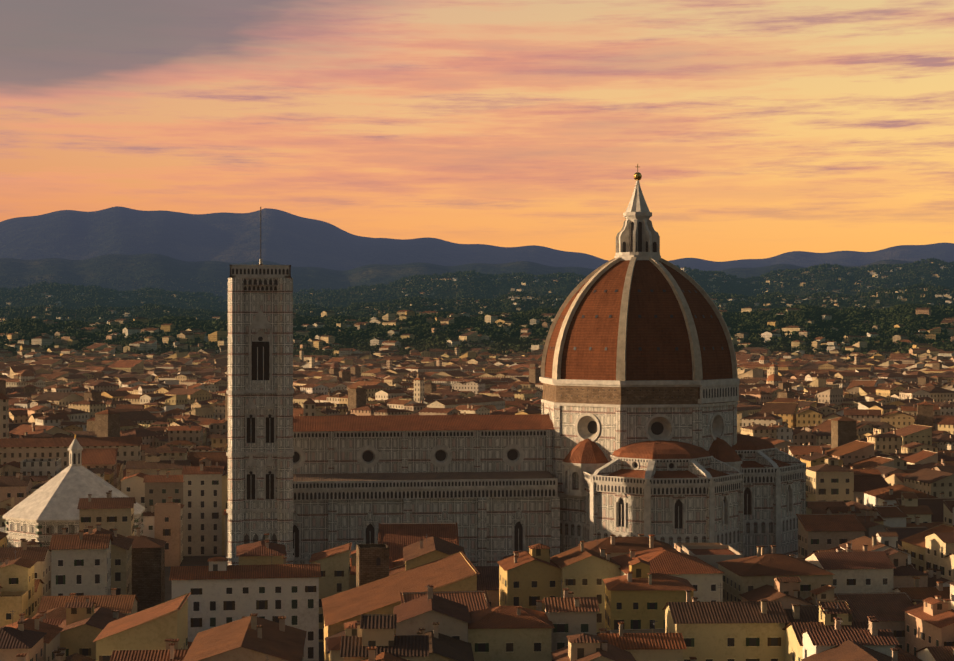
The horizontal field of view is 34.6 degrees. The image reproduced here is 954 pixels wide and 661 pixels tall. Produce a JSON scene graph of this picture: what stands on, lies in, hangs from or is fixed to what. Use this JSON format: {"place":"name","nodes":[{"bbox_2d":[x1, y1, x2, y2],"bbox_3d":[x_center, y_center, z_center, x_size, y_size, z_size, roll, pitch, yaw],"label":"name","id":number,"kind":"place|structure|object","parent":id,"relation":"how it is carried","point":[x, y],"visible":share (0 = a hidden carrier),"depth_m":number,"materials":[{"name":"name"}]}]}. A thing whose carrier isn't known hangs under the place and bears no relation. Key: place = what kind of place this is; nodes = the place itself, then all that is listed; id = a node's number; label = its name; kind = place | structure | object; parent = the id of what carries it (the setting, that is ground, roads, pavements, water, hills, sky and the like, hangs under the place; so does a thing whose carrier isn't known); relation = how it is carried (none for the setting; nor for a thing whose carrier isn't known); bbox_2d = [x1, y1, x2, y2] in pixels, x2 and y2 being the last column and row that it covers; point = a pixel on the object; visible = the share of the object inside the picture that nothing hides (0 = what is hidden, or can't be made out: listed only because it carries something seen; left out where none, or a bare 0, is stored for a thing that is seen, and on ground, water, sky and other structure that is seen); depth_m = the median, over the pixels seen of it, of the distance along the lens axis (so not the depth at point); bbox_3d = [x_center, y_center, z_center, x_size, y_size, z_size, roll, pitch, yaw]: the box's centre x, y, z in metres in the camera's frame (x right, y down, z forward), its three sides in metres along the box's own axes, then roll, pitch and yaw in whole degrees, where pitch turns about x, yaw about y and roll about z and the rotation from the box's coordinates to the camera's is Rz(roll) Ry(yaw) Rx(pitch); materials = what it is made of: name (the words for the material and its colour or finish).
{"place":"outdoors","nodes":[
{"label":"outdoors","id":0,"kind":"place"},
{"bbox_2d":[165,556,323,660],"bbox_3d":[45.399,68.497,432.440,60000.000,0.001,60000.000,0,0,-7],"label":"ground","id":1,"kind":"structure","parent":0,"point":[194,560],"depth_m":442.42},
{"bbox_2d":[0,435,144,546],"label":"baptistery","id":2,"kind":"structure","parent":1,"relation":"on","point":[44,513],"depth_m":402.48,"materials":[{"name":"stone"}]},
{"bbox_2d":[226,207,293,564],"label":"campanile","id":3,"kind":"structure","parent":1,"relation":"on","point":[260,452],"depth_m":382.98,"materials":[{"name":"stone"}]},
{"bbox_2d":[0,257,953,374],"bbox_3d":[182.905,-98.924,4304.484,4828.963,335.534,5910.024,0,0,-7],"label":"trees","id":4,"kind":"object","parent":1,"relation":"on","point":[843,319],"visible":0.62,"depth_m":4007.45,"materials":[{"name":"green plant"}]},
{"bbox_2d":[0,452,953,660],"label":"city","id":5,"kind":"object","parent":1,"relation":"on","point":[867,574],"visible":0.83,"depth_m":313.11,"materials":[{"name":"paint"}]},
{"bbox_2d":[0,262,953,497],"bbox_3d":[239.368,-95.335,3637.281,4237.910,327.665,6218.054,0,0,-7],"label":"city","id":6,"kind":"object","parent":1,"relation":"on","point":[890,419],"visible":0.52,"depth_m":1083.07,"materials":[{"name":"paint"}]},
{"bbox_2d":[293,164,806,565],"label":"cathedral","id":7,"kind":"structure","parent":1,"relation":"on","point":[632,427],"depth_m":410.56,"materials":[{"name":"stone"}]},
{"bbox_2d":[0,206,953,353],"bbox_3d":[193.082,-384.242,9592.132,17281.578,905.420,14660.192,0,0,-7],"label":"hills","id":8,"kind":"structure","parent":0,"point":[112,244],"depth_m":8975.02,"materials":[{"name":"plant"}]},
{"bbox_2d":[0,0,953,261],"label":"sky","id":9,"kind":"structure","parent":0,"point":[752,129],"materials":[{"name":"orange"}]}
]}

